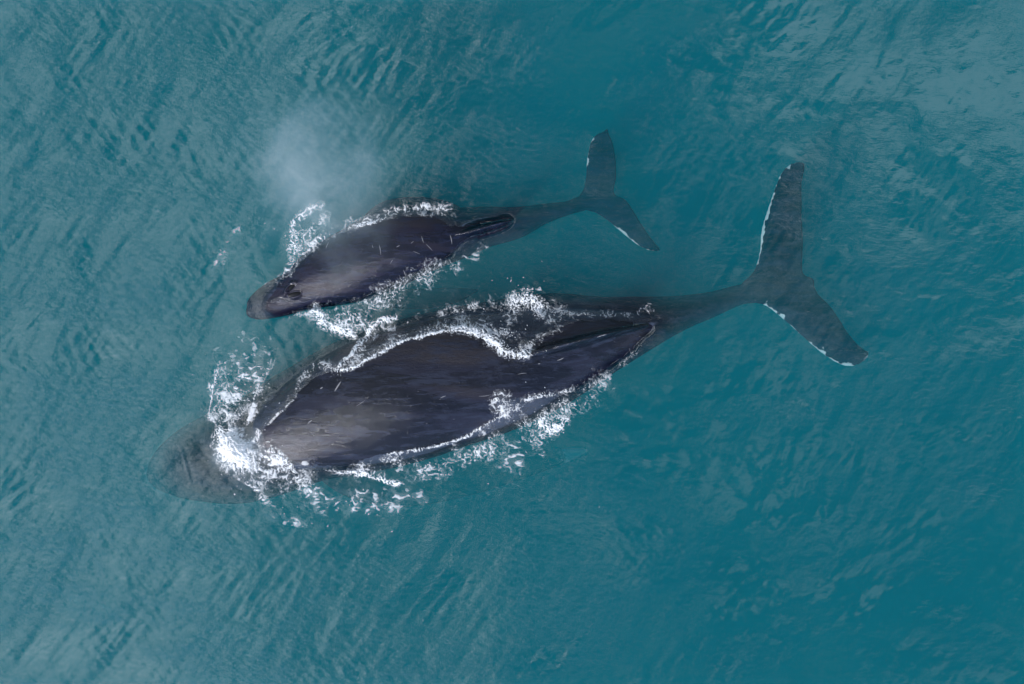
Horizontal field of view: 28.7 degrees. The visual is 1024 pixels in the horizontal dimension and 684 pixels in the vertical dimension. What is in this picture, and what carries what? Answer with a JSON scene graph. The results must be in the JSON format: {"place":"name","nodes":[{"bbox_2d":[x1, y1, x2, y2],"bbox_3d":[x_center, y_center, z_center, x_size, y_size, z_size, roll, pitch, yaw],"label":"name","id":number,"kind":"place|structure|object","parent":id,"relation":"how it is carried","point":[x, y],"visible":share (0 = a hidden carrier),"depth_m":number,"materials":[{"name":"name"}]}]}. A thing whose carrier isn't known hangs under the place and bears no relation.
{"place":"outdoors","nodes":[
{"label":"outdoors","id":0,"kind":"place"},
{"bbox_2d":[0,0,1023,683],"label":"water","id":1,"kind":"structure","parent":0,"point":[752,494],"depth_m":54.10,"materials":[{"name":"water"}]},
{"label":"water","id":2,"kind":"structure","parent":0,"visible":0},
{"bbox_2d":[208,362,261,421],"bbox_3d":[-5.480,0.600,39.939,1.532,0.050,2.348,35,90,0],"label":"foam","id":3,"kind":"object","parent":2,"relation":"on","point":[228,397],"visible":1,"depth_m":39.93,"materials":[{"name":"white"}]},
{"bbox_2d":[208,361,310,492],"bbox_3d":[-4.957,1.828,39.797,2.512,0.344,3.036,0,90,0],"label":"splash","id":4,"kind":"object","parent":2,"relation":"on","point":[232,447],"visible":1,"depth_m":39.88,"materials":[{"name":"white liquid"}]},
{"bbox_2d":[285,204,352,270],"bbox_3d":[-4.204,-2.063,39.940,2.376,0.185,1.081,-35,90,0],"label":"foam","id":5,"kind":"object","parent":2,"relation":"on","point":[315,239],"visible":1,"depth_m":39.94,"materials":[{"name":"white"}]},
{"bbox_2d":[236,441,421,523],"bbox_3d":[-3.541,3.174,39.905,4.162,0.219,1.610,19,90,0],"label":"foam","id":6,"kind":"object","parent":2,"relation":"on","point":[353,508],"visible":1,"depth_m":39.94,"materials":[{"name":"white"}]},
{"bbox_2d":[268,316,396,424],"bbox_3d":[-3.600,0.585,39.720,3.556,0.398,0.732,-36,90,0],"label":"foam","id":7,"kind":"object","parent":2,"relation":"on","point":[368,332],"visible":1,"depth_m":39.81,"materials":[{"name":"white"}]},
{"bbox_2d":[309,304,365,338],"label":"foam","id":8,"kind":"object","parent":2,"relation":"on","point":[336,327],"visible":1,"depth_m":39.90,"materials":[{"name":"white"}]},
{"bbox_2d":[337,459,400,485],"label":"foam","id":9,"kind":"object","parent":2,"relation":"on","point":[362,471],"visible":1,"depth_m":39.96,"materials":[{"name":"white"}]},
{"bbox_2d":[192,231,563,526],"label":"spray drops","id":10,"kind":"object","parent":2,"relation":"on","point":[340,330],"visible":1,"depth_m":39.84,"materials":[{"name":"white liquid"}]},
{"bbox_2d":[289,254,476,316],"bbox_3d":[-2.427,-0.987,40.233,4.356,0.950,0.841,-22,90,0],"label":"foam","id":11,"kind":"object","parent":2,"relation":"on","point":[385,290],"visible":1,"depth_m":39.89,"materials":[{"name":"white"}]},
{"bbox_2d":[349,202,448,227],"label":"foam","id":12,"kind":"object","parent":2,"relation":"on","point":[427,206],"visible":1,"depth_m":39.89,"materials":[{"name":"white"}]},
{"bbox_2d":[337,317,543,371],"bbox_3d":[-1.225,-0.039,39.725,4.546,0.449,1.104,-3,90,0],"label":"foam","id":13,"kind":"object","parent":2,"relation":"on","point":[476,331],"visible":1,"depth_m":39.63,"materials":[{"name":"white"}]},
{"bbox_2d":[246,129,659,319],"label":"humpback whale","id":14,"kind":"object","parent":2,"relation":"on","point":[354,264],"visible":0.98,"depth_m":40.01,"materials":[{"name":"grey"}]},
{"bbox_2d":[388,377,605,475],"bbox_3d":[-0.032,1.798,39.883,4.785,0.510,1.797,-31,90,0],"label":"foam","id":15,"kind":"object","parent":2,"relation":"on","point":[555,428],"visible":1,"depth_m":40.00,"materials":[{"name":"white"}]},
{"bbox_2d":[442,288,561,320],"bbox_3d":[-0.375,-0.784,39.870,3.560,0.237,0.920,0,90,0],"label":"foam","id":16,"kind":"object","parent":2,"relation":"on","point":[538,309],"visible":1,"depth_m":39.96,"materials":[{"name":"white"}]},
{"bbox_2d":[147,162,867,506],"bbox_3d":[-0.460,0.930,41.221,15.085,3.704,4.280,-20,90,0],"label":"humpback whale","id":17,"kind":"object","parent":2,"relation":"on","point":[326,424],"visible":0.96,"depth_m":40.00,"materials":[{"name":"grey"}]}
]}

